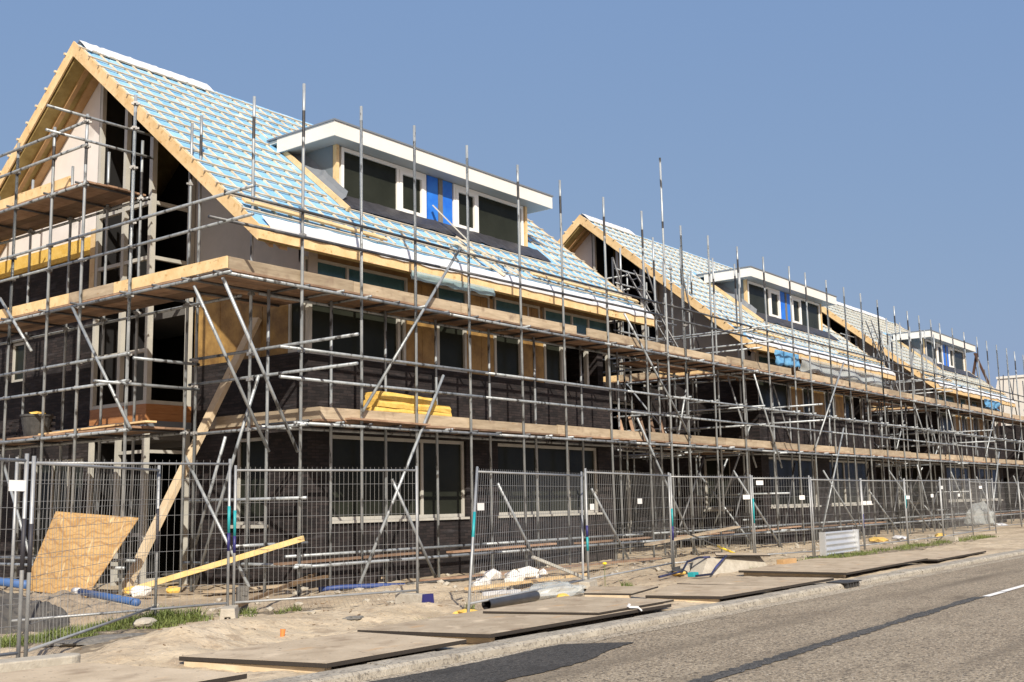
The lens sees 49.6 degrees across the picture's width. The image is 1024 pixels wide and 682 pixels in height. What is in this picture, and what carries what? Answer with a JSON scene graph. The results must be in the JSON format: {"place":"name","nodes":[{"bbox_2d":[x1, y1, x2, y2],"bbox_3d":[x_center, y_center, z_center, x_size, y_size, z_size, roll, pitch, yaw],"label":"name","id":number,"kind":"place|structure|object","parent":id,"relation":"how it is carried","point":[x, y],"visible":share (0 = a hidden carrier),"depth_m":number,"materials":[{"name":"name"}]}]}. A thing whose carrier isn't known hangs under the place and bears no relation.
{"place":"outdoors","nodes":[
{"label":"outdoors","id":0,"kind":"place"},
{"bbox_2d":[0,519,1023,681],"bbox_3d":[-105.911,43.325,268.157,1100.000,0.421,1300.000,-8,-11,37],"label":"ground","id":1,"kind":"structure","parent":0,"point":[188,638],"depth_m":18.03,"materials":[{"name":"sand"}]},
{"bbox_2d":[0,590,69,633],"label":"soil heap","id":2,"kind":"object","parent":1,"relation":"on","point":[4,597],"visible":0.46,"depth_m":15.47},
{"bbox_2d":[0,653,80,672],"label":"concrete kerb block","id":3,"kind":"object","parent":1,"relation":"on","point":[22,663],"depth_m":10.71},
{"bbox_2d":[0,453,28,657],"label":"site fence","id":4,"kind":"object","parent":3,"relation":"on","point":[18,485],"visible":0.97,"depth_m":11.20,"materials":[{"name":"metal"}]},
{"bbox_2d":[23,511,137,596],"bbox_3d":[-8.226,3.981,20.840,3.260,1.554,0.548,-8,-11,37],"label":"plywood sheet","id":5,"kind":"object","parent":1,"relation":"on","point":[91,579],"visible":0.71,"depth_m":20.83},
{"bbox_2d":[30,590,142,624],"bbox_3d":[-6.765,4.017,16.796,3.000,0.481,1.900,-8,-11,37],"label":"soil heap","id":6,"kind":"object","parent":1,"relation":"on","point":[85,602],"visible":0.41,"depth_m":16.23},
{"bbox_2d":[23,456,160,656],"bbox_3d":[-4.982,2.522,13.493,0.059,2.161,4.404,-1,-8,-1],"label":"site fence","id":7,"kind":"object","parent":1,"relation":"on","point":[30,555],"visible":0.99,"depth_m":12.74,"materials":[{"name":"metal"}]},
{"bbox_2d":[40,633,145,646],"bbox_3d":[-4.866,3.515,13.027,0.564,0.094,1.361,-8,-11,37],"label":"sand patch","id":8,"kind":"object","parent":1,"relation":"on","point":[97,639],"visible":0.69,"depth_m":12.79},
{"bbox_2d":[70,633,147,653],"bbox_3d":[-4.567,3.481,12.763,0.584,0.150,1.883,-3,-9,12],"label":"dirt patch","id":9,"kind":"object","parent":1,"relation":"on","point":[91,648],"visible":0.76,"depth_m":12.30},
{"bbox_2d":[78,588,140,605],"bbox_3d":[-6.851,4.317,18.704,0.120,0.147,2.997,5,-11,-37],"label":"plastic pipe","id":10,"kind":"object","parent":1,"relation":"on","point":[103,595],"visible":0.73,"depth_m":18.42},
{"bbox_2d":[5,616,215,647],"bbox_3d":[-5.371,3.764,14.245,1.604,0.129,4.972,-4,-9,17],"label":"dirt patch","id":11,"kind":"object","parent":1,"relation":"on","point":[133,630],"visible":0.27,"depth_m":14.30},
{"bbox_2d":[8,457,230,632],"bbox_3d":[-5.266,2.716,15.182,3.034,2.224,0.052,6,-11,-40],"label":"site fence","id":12,"kind":"object","parent":1,"relation":"on","point":[11,598],"visible":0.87,"depth_m":15.23,"materials":[{"name":"metal"}]},
{"bbox_2d":[0,662,246,681],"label":"road plate","id":13,"kind":"object","parent":1,"relation":"on","point":[86,672],"visible":1,"depth_m":9.85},
{"bbox_2d":[130,586,150,598],"bbox_3d":[-6.611,4.477,19.753,0.328,0.233,0.437,-8,-11,37],"label":"white block","id":14,"kind":"object","parent":1,"relation":"on","point":[147,592],"depth_m":19.62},
{"bbox_2d":[133,617,156,627],"bbox_3d":[-4.908,3.766,14.800,0.238,0.145,0.408,-4,-9,19],"label":"stone","id":15,"kind":"object","parent":1,"relation":"on","point":[143,622],"visible":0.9,"depth_m":14.69,"materials":[{"name":"stone"}]},
{"bbox_2d":[117,317,261,593],"bbox_3d":[-6.384,2.174,22.187,2.816,5.616,0.229,5,-11,-38],"label":"timber prop","id":16,"kind":"object","parent":1,"relation":"on","point":[208,417],"visible":0.64,"depth_m":22.14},
{"bbox_2d":[126,536,304,593],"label":"timber beam","id":17,"kind":"structure","parent":1,"relation":"on","point":[239,557],"depth_m":20.14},
{"bbox_2d":[219,605,238,619],"bbox_3d":[-4.039,3.886,15.834,0.228,0.170,0.660,0,-9,-9],"label":"fence foot","id":18,"kind":"object","parent":1,"relation":"on","point":[231,611],"visible":0.75,"depth_m":15.53},
{"bbox_2d":[236,585,248,611],"bbox_3d":[-4.167,4.005,17.105,0.130,0.451,0.160,-8,-11,37],"label":"stub post","id":19,"kind":"object","parent":1,"relation":"on","point":[242,592],"visible":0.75,"depth_m":17.07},
{"bbox_2d":[202,607,334,615],"bbox_3d":[-3.770,4.175,17.045,2.595,0.093,0.757,5,-10,-34],"label":"dirt patch","id":20,"kind":"object","parent":1,"relation":"on","point":[270,612],"visible":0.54,"depth_m":17.10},
{"bbox_2d":[235,572,327,606],"bbox_3d":[-3.780,4.150,18.474,0.395,0.300,4.625,-2,-8,7],"label":"rusty bar","id":21,"kind":"object","parent":1,"relation":"on","point":[306,578],"visible":0.79,"depth_m":19.18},
{"bbox_2d":[203,577,384,592],"bbox_3d":[-4.186,4.818,21.946,0.220,0.045,4.310,-9,-11,41],"label":"loose plank","id":22,"kind":"object","parent":1,"relation":"on","point":[230,589],"visible":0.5,"depth_m":20.96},
{"bbox_2d":[179,632,466,672],"bbox_3d":[-1.918,3.289,11.646,1.730,0.131,2.498,-8,-11,37],"label":"road plate","id":23,"kind":"object","parent":1,"relation":"on","point":[317,654],"visible":0.95,"depth_m":11.29,"materials":[{"name":"wood"}]},
{"bbox_2d":[0,40,654,588],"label":"row house","id":24,"kind":"structure","parent":1,"relation":"on","point":[104,84],"depth_m":25.83,"materials":[{"name":"brick"}]},
{"bbox_2d":[11,342,23,382],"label":"window","id":25,"kind":"structure","parent":24,"relation":"in","point":[18,348],"depth_m":27.61,"materials":[{"name":"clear glass"}]},
{"bbox_2d":[32,458,82,560],"bbox_3d":[-10.538,4.101,25.765,2.200,2.650,0.090,-8,-11,37],"label":"window","id":26,"kind":"structure","parent":24,"relation":"in","point":[78,471],"depth_m":26.00,"materials":[{"name":"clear glass"}]},
{"bbox_2d":[86,84,195,585],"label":"window","id":27,"kind":"structure","parent":24,"relation":"in","point":[166,413],"depth_m":25.12,"materials":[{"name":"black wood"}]},
{"bbox_2d":[230,437,267,527],"bbox_3d":[-5.421,2.956,23.098,1.130,1.870,0.230,-8,-11,37],"label":"window","id":28,"kind":"structure","parent":24,"relation":"in","point":[257,448],"depth_m":23.19,"materials":[{"name":"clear glass"}]},
{"bbox_2d":[288,302,304,352],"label":"window","id":29,"kind":"structure","parent":24,"relation":"in","point":[293,309],"depth_m":22.85,"materials":[{"name":"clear glass"}]},
{"bbox_2d":[300,256,407,291],"bbox_3d":[-3.296,-1.280,23.780,0.220,0.615,3.180,-8,-11,37],"label":"window","id":30,"kind":"structure","parent":24,"relation":"in","point":[328,268],"depth_m":23.89,"materials":[{"name":"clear glass"}]},
{"bbox_2d":[305,303,405,364],"bbox_3d":[-3.299,-0.301,23.729,0.110,1.428,2.880,-8,-11,37],"label":"window","id":31,"kind":"structure","parent":24,"relation":"in","point":[317,317],"depth_m":23.61,"materials":[{"name":"black glass"}]},
{"bbox_2d":[328,435,469,523],"bbox_3d":[-2.428,3.033,24.248,0.220,1.805,4.390,-8,-11,37],"label":"window","id":32,"kind":"structure","parent":24,"relation":"in","point":[345,449],"depth_m":24.20,"materials":[{"name":"black glass"}]},
{"bbox_2d":[437,326,466,372],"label":"window","id":33,"kind":"structure","parent":24,"relation":"in","point":[451,342],"depth_m":26.12,"materials":[{"name":"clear glass"}]},
{"bbox_2d":[410,270,495,296],"bbox_3d":[-1.307,-1.285,25.221,0.052,0.227,2.948,-8,-11,37],"label":"plastic sheet","id":34,"kind":"object","parent":24,"relation":"hanging from","point":[448,282],"visible":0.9,"depth_m":25.18,"materials":[{"name":"white"}]},
{"bbox_2d":[434,285,489,308],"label":"window","id":35,"kind":"structure","parent":24,"relation":"in","point":[443,292],"depth_m":26.38,"materials":[{"name":"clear glass"}]},
{"bbox_2d":[493,335,520,379],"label":"window","id":36,"kind":"structure","parent":24,"relation":"in","point":[507,357],"depth_m":27.78,"materials":[{"name":"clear glass"}]},
{"bbox_2d":[491,297,539,318],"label":"window","id":37,"kind":"structure","parent":24,"relation":"in","point":[500,304],"depth_m":28.02,"materials":[{"name":"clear glass"}]},
{"bbox_2d":[498,443,602,517],"bbox_3d":[0.982,3.611,28.620,0.220,1.805,4.520,-8,-11,37],"label":"window","id":38,"kind":"structure","parent":24,"relation":"in","point":[552,459],"depth_m":28.54,"materials":[{"name":"black glass"}]},
{"bbox_2d":[543,344,563,384],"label":"window","id":39,"kind":"structure","parent":24,"relation":"in","point":[553,355],"depth_m":29.34,"materials":[{"name":"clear glass"}]},
{"bbox_2d":[541,308,609,335],"bbox_3d":[1.828,-0.412,30.348,0.220,0.615,3.230,-8,-11,37],"label":"window","id":40,"kind":"structure","parent":24,"relation":"in","point":[582,322],"depth_m":30.41,"materials":[{"name":"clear glass"}]},
{"bbox_2d":[563,348,610,390],"bbox_3d":[2.048,0.606,30.583,0.110,1.428,2.300,-8,-11,37],"label":"window","id":41,"kind":"structure","parent":24,"relation":"in","point":[585,353],"depth_m":30.56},
{"bbox_2d":[0,83,676,594],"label":"scaffold","id":42,"kind":"object","parent":1,"relation":"on","point":[62,201],"visible":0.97,"depth_m":22.80,"materials":[{"name":"grey metal"}]},
{"bbox_2d":[0,416,55,438],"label":"brick stack","id":43,"kind":"object","parent":42,"relation":"on","point":[14,428],"visible":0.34,"depth_m":25.03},
{"bbox_2d":[20,411,53,436],"bbox_3d":[-10.096,1.761,23.518,0.670,0.543,0.670,-8,-11,37],"label":"bucket","id":44,"kind":"object","parent":42,"relation":"on","point":[31,423],"visible":0.81,"depth_m":23.27,"materials":[{"name":"plastic"}]},
{"bbox_2d":[38,420,156,434],"bbox_3d":[-8.486,1.767,22.229,4.403,0.065,0.240,-8,-11,39],"label":"loose plank","id":45,"kind":"object","parent":42,"relation":"on","point":[118,425],"visible":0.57,"depth_m":21.67,"materials":[{"name":"brown wood"}]},
{"bbox_2d":[345,417,430,425],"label":"loose plank","id":46,"kind":"object","parent":42,"relation":"on","point":[387,421],"visible":1,"depth_m":22.00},
{"bbox_2d":[366,407,451,416],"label":"insulation slab","id":47,"kind":"structure","parent":42,"relation":"on","point":[397,410],"depth_m":22.81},
{"bbox_2d":[363,399,450,413],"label":"insulation slab","id":48,"kind":"structure","parent":47,"relation":"on","point":[398,404],"depth_m":22.81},
{"bbox_2d":[365,391,436,405],"bbox_3d":[-2.300,1.215,23.122,0.477,0.201,1.718,-8,-11,37],"label":"insulation slab","id":49,"kind":"object","parent":48,"relation":"on","point":[397,397],"depth_m":22.74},
{"bbox_2d":[318,583,404,591],"bbox_3d":[-2.803,4.598,20.716,1.644,0.110,0.126,2,-9,-21],"label":"hose","id":50,"kind":"object","parent":1,"relation":"on","point":[346,586],"visible":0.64,"depth_m":20.64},
{"bbox_2d":[395,592,433,603],"bbox_3d":[-1.552,4.089,17.565,0.664,0.175,0.235,-8,-11,40],"label":"fence foot","id":51,"kind":"object","parent":1,"relation":"on","point":[404,597],"visible":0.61,"depth_m":17.45},
{"bbox_2d":[232,465,418,604],"bbox_3d":[-2.807,2.991,17.101,3.092,2.122,0.043,4,-10,-34],"label":"site fence","id":52,"kind":"object","parent":51,"relation":"on","point":[234,602],"visible":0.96,"depth_m":17.06,"materials":[{"name":"metal"}]},
{"bbox_2d":[405,576,481,584],"bbox_3d":[-1.118,4.798,22.262,0.284,0.070,2.662,-8,-11,38],"label":"hose","id":53,"kind":"object","parent":1,"relation":"on","point":[447,580],"visible":0.62,"depth_m":21.96,"materials":[{"name":"orange rubber"}]},
{"bbox_2d":[419,567,563,580],"bbox_3d":[-0.324,4.946,23.507,0.220,0.055,4.501,-8,-11,38],"label":"loose plank","id":54,"kind":"object","parent":1,"relation":"on","point":[464,576],"visible":0.43,"depth_m":22.53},
{"bbox_2d":[0,534,998,647],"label":"grass","id":55,"kind":"structure","parent":1,"relation":"on","point":[166,617],"depth_m":15.30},
{"bbox_2d":[482,591,539,608],"bbox_3d":[0.003,3.968,16.974,0.156,0.176,1.797,-5,-9,24],"label":"drain pipe","id":56,"kind":"object","parent":1,"relation":"on","point":[515,599],"visible":0.92,"depth_m":16.82,"materials":[{"name":"black plastic"}]},
{"bbox_2d":[357,602,670,643],"bbox_3d":[0.087,3.660,14.526,2.050,0.131,4.547,-8,-11,37],"label":"road plate","id":57,"kind":"object","parent":1,"relation":"on","point":[477,627],"visible":0.63,"depth_m":13.51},
{"bbox_2d":[483,596,673,614],"bbox_3d":[1.005,3.692,15.451,1.821,0.030,2.478,-6,-10,28],"label":"road plate","id":58,"kind":"object","parent":57,"relation":"on","point":[577,605],"visible":0.97,"depth_m":15.29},
{"bbox_2d":[467,466,583,611],"bbox_3d":[0.366,3.181,18.473,0.503,2.123,6.050,-5,-9,23],"label":"site fence","id":59,"kind":"object","parent":1,"relation":"on","point":[480,505],"visible":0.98,"depth_m":18.13,"materials":[{"name":"metal"}]},
{"bbox_2d":[464,573,586,589],"bbox_3d":[0.347,4.537,20.934,0.200,0.065,3.803,-7,-10,35],"label":"loose plank","id":60,"kind":"object","parent":1,"relation":"on","point":[518,582],"visible":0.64,"depth_m":20.58,"materials":[{"name":"brown wood"}]},
{"bbox_2d":[531,556,586,579],"bbox_3d":[0.933,4.254,20.674,1.412,0.547,0.070,5,-11,-37],"label":"plank","id":61,"kind":"object","parent":1,"relation":"on","point":[556,566],"visible":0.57,"depth_m":20.58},
{"bbox_2d":[501,564,617,578],"bbox_3d":[1.051,5.079,24.457,0.220,0.055,4.301,-8,-11,38],"label":"loose plank","id":62,"kind":"object","parent":1,"relation":"on","point":[585,568],"visible":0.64,"depth_m":25.05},
{"bbox_2d":[152,534,969,620],"bbox_3d":[5.057,5.814,29.710,4.390,0.244,35.936,-8,-11,37],"label":"rubble","id":63,"kind":"object","parent":1,"relation":"on","point":[446,583],"visible":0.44,"depth_m":20.57,"materials":[{"name":"stone"}]},
{"bbox_2d":[551,557,661,567],"bbox_3d":[2.381,5.428,27.136,0.220,0.055,4.211,-9,-11,41],"label":"loose plank","id":64,"kind":"object","parent":63,"relation":"on","point":[617,561],"visible":0.64,"depth_m":27.18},
{"bbox_2d":[578,579,597,591],"bbox_3d":[1.361,4.380,19.845,0.228,0.170,0.660,-4,-9,16],"label":"fence foot","id":65,"kind":"object","parent":1,"relation":"on","point":[584,585],"visible":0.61,"depth_m":19.56},
{"bbox_2d":[584,468,672,579],"bbox_3d":[2.465,3.717,22.553,0.052,2.152,5.098,-5,-9,25],"label":"site fence","id":66,"kind":"object","parent":1,"relation":"on","point":[592,506],"visible":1,"depth_m":22.16,"materials":[{"name":"metal"}]},
{"bbox_2d":[603,382,669,549],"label":"link building","id":67,"kind":"structure","parent":1,"relation":"on","point":[641,466],"depth_m":39.35,"materials":[{"name":"brick"}]},
{"bbox_2d":[261,549,1023,681],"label":"kerb","id":68,"kind":"structure","parent":1,"relation":"on","point":[376,669],"depth_m":13.30,"materials":[{"name":"concrete"}]},
{"bbox_2d":[826,580,861,587],"bbox_3d":[6.026,4.412,20.104,0.400,0.107,0.700,-8,-11,37],"label":"drain grate","id":69,"kind":"object","parent":68,"relation":"in","point":[850,583],"visible":1,"depth_m":19.99,"materials":[{"name":"black metal"}]},
{"bbox_2d":[644,526,739,545],"bbox_3d":[5.104,5.388,30.755,0.220,0.345,5.608,-7,-10,35],"label":"loose plank","id":70,"kind":"object","parent":1,"relation":"on","point":[705,533],"visible":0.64,"depth_m":30.68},
{"bbox_2d":[669,473,754,566],"bbox_3d":[4.792,4.219,26.230,0.045,2.122,3.726,-8,-11,40],"label":"site fence","id":71,"kind":"object","parent":1,"relation":"on","point":[744,497],"visible":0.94,"depth_m":26.09,"materials":[{"name":"metal"}]},
{"bbox_2d":[645,584,781,602],"bbox_3d":[2.980,4.141,18.136,1.968,0.131,2.448,-8,-11,37],"label":"road plate","id":72,"kind":"object","parent":1,"relation":"on","point":[698,593],"visible":0.95,"depth_m":17.68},
{"bbox_2d":[584,586,657,597],"bbox_3d":[1.665,3.988,17.520,1.141,0.123,1.312,-3,-9,14],"label":"road plate","id":73,"kind":"object","parent":72,"relation":"on","point":[613,591],"visible":0.94,"depth_m":17.31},
{"bbox_2d":[557,214,895,544],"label":"row house","id":74,"kind":"structure","parent":1,"relation":"on","point":[582,237],"depth_m":41.79,"materials":[{"name":"brick"}]},
{"bbox_2d":[591,233,661,541],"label":"wall","id":75,"kind":"structure","parent":74,"relation":"in","point":[597,244],"depth_m":42.30,"materials":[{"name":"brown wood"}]},
{"bbox_2d":[703,458,732,511],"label":"window","id":76,"kind":"structure","parent":74,"relation":"in","point":[710,465],"depth_m":39.55,"materials":[{"name":"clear glass"}]},
{"bbox_2d":[751,353,793,375],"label":"window","id":77,"kind":"structure","parent":74,"relation":"in","point":[762,358],"depth_m":39.79,"materials":[{"name":"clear glass"}]},
{"bbox_2d":[758,381,791,413],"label":"window","id":78,"kind":"structure","parent":74,"relation":"in","point":[781,390],"depth_m":40.21,"materials":[{"name":"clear glass"}]},
{"bbox_2d":[774,349,800,369],"bbox_3d":[9.792,0.685,39.338,0.168,0.600,2.022,-8,-11,37],"label":"tarpaulin","id":79,"kind":"object","parent":74,"relation":"hanging from","point":[784,358],"visible":0.89,"depth_m":39.25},
{"bbox_2d":[769,457,820,507],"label":"window","id":80,"kind":"structure","parent":74,"relation":"in","point":[806,467],"depth_m":40.52,"materials":[{"name":"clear glass"}]},
{"bbox_2d":[802,389,814,416],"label":"window","id":81,"kind":"structure","parent":74,"relation":"in","point":[804,391],"depth_m":42.38,"materials":[{"name":"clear glass"}]},
{"bbox_2d":[829,460,872,505],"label":"window","id":82,"kind":"structure","parent":74,"relation":"in","point":[842,465],"depth_m":44.96,"materials":[{"name":"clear glass"}]},
{"bbox_2d":[841,372,869,384],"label":"window","id":83,"kind":"structure","parent":74,"relation":"in","point":[853,378],"depth_m":46.60,"materials":[{"name":"glass"}]},
{"bbox_2d":[690,556,766,574],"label":"concrete slab","id":84,"kind":"structure","parent":1,"relation":"on","point":[726,565],"depth_m":23.71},
{"bbox_2d":[658,555,727,577],"bbox_3d":[3.914,4.643,22.856,0.697,0.352,2.415,-8,-11,37],"label":"strap","id":85,"kind":"object","parent":84,"relation":"on","point":[699,575],"visible":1,"depth_m":22.63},
{"bbox_2d":[715,553,769,555],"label":"plank","id":86,"kind":"object","parent":84,"relation":"on","point":[741,554],"visible":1,"depth_m":24.36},
{"bbox_2d":[677,576,833,588],"bbox_3d":[4.404,4.400,20.050,2.060,0.131,2.249,-8,-11,37],"label":"road plate","id":87,"kind":"object","parent":1,"relation":"on","point":[786,582],"visible":0.83,"depth_m":19.83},
{"bbox_2d":[603,225,918,555],"bbox_3d":[9.572,2.433,40.004,19.771,9.665,15.637,2,-9,-20],"label":"scaffold","id":88,"kind":"object","parent":1,"relation":"on","point":[687,365],"visible":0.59,"depth_m":37.28,"materials":[{"name":"grey metal"}]},
{"bbox_2d":[627,270,677,346],"bbox_3d":[4.535,-0.706,34.555,1.837,2.886,0.440,3,-9,-24],"label":"ladder","id":89,"kind":"object","parent":88,"relation":"on","point":[648,309],"visible":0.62,"depth_m":34.46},
{"bbox_2d":[751,475,813,556],"bbox_3d":[6.942,4.500,28.353,2.333,2.101,0.044,5,-11,-38],"label":"site fence","id":90,"kind":"object","parent":1,"relation":"on","point":[802,497],"visible":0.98,"depth_m":28.39,"materials":[{"name":"metal"}]},
{"bbox_2d":[738,558,927,577],"bbox_3d":[7.141,4.993,24.499,2.699,0.131,5.599,-8,-11,37],"label":"road plate","id":91,"kind":"object","parent":1,"relation":"on","point":[828,567],"visible":0.98,"depth_m":23.33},
{"bbox_2d":[810,477,864,555],"bbox_3d":[9.060,4.827,30.714,0.048,2.060,3.942,-7,-10,35],"label":"site fence","id":92,"kind":"object","parent":1,"relation":"on","point":[812,505],"visible":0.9,"depth_m":30.53,"materials":[{"name":"metal"}]},
{"bbox_2d":[819,529,859,555],"bbox_3d":[8.995,5.514,30.356,0.164,0.620,2.852,-7,-10,34],"label":"corrugated sheet","id":93,"kind":"object","parent":1,"relation":"on","point":[839,541],"visible":0.99,"depth_m":30.31,"materials":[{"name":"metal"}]},
{"bbox_2d":[861,479,907,549],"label":"site fence","id":94,"kind":"object","parent":1,"relation":"on","point":[863,502],"visible":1,"depth_m":33.60,"materials":[{"name":"metal"}]},
{"bbox_2d":[832,539,977,557],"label":"grass","id":95,"kind":"structure","parent":1,"relation":"on","point":[911,549],"depth_m":32.91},
{"bbox_2d":[847,551,985,560],"bbox_3d":[10.450,5.494,28.419,2.300,0.046,4.498,-8,-11,37],"label":"road plate","id":96,"kind":"object","parent":1,"relation":"on","point":[937,555],"visible":0.76,"depth_m":28.06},
{"bbox_2d":[822,301,1015,528],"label":"row house","id":97,"kind":"structure","parent":1,"relation":"on","point":[837,319],"depth_m":57.45,"materials":[{"name":"brick"}]},
{"bbox_2d":[897,466,919,503],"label":"window","id":98,"kind":"structure","parent":97,"relation":"in","point":[915,471],"depth_m":55.54,"materials":[{"name":"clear glass"}]},
{"bbox_2d":[939,412,956,434],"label":"window","id":99,"kind":"structure","parent":97,"relation":"in","point":[943,414],"depth_m":56.44,"materials":[{"name":"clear glass"}]},
{"bbox_2d":[946,466,973,501],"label":"window","id":100,"kind":"structure","parent":97,"relation":"in","point":[959,472],"depth_m":56.97,"materials":[{"name":"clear glass"}]},
{"bbox_2d":[977,467,1002,500],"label":"window","id":101,"kind":"structure","parent":97,"relation":"in","point":[983,472],"depth_m":61.40,"materials":[{"name":"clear glass"}]},
{"bbox_2d":[903,478,943,541],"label":"site fence","id":102,"kind":"object","parent":1,"relation":"on","point":[919,494],"visible":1,"depth_m":36.51,"materials":[{"name":"metal"}]},
{"bbox_2d":[840,311,1023,532],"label":"scaffold","id":103,"kind":"object","parent":1,"relation":"on","point":[916,404],"visible":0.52,"depth_m":53.12,"materials":[{"name":"grey metal"}]},
{"bbox_2d":[939,477,973,535],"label":"site fence","id":104,"kind":"object","parent":1,"relation":"on","point":[942,487],"visible":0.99,"depth_m":40.05,"materials":[{"name":"metal"}]},
{"bbox_2d":[949,478,996,535],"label":"site fence","id":105,"kind":"object","parent":1,"relation":"on","point":[981,487],"visible":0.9,"depth_m":42.72,"materials":[{"name":"metal"}]},
{"bbox_2d":[969,481,989,530],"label":"site fence","id":106,"kind":"object","parent":1,"relation":"on","point":[979,505],"visible":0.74,"depth_m":46.29,"materials":[{"name":"metal"}]},
{"bbox_2d":[972,353,1023,518],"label":"house shell","id":107,"kind":"object","parent":1,"relation":"on","point":[1011,454],"visible":0.16,"depth_m":72.24,"materials":[{"name":"brick"}]},
{"bbox_2d":[976,355,1023,519],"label":"scaffold","id":108,"kind":"object","parent":1,"relation":"on","point":[1018,423],"visible":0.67,"depth_m":65.78,"materials":[{"name":"grey metal"}]},
{"bbox_2d":[986,481,1021,526],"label":"site fence","id":109,"kind":"object","parent":1,"relation":"on","point":[1004,503],"visible":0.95,"depth_m":50.06,"materials":[{"name":"metal"}]},
{"bbox_2d":[995,375,1023,435],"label":"white building","id":110,"kind":"structure","parent":1,"relation":"on","point":[1020,379],"depth_m":93.78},
{"bbox_2d":[0,0,1023,388],"label":"sky","id":111,"kind":"structure","parent":0,"point":[874,149],"materials":[{"name":"blue"}]},
{"bbox_2d":[502,557,1023,681],"bbox_3d":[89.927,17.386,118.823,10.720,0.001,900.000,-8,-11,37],"label":"road","id":112,"kind":"structure","parent":0,"point":[979,640],"depth_m":12.54,"materials":[{"name":"asphalt"}]},
{"bbox_2d":[369,642,632,681],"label":"asphalt patch","id":113,"kind":"object","parent":112,"relation":"on","point":[526,663],"visible":1,"depth_m":11.10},
{"bbox_2d":[356,554,1023,681],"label":"road gutter","id":114,"kind":"object","parent":112,"relation":"on","point":[592,639],"visible":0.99,"depth_m":15.10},
{"bbox_2d":[688,597,982,681],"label":"road seam","id":115,"kind":"object","parent":112,"relation":"on","point":[742,668],"visible":1,"depth_m":12.08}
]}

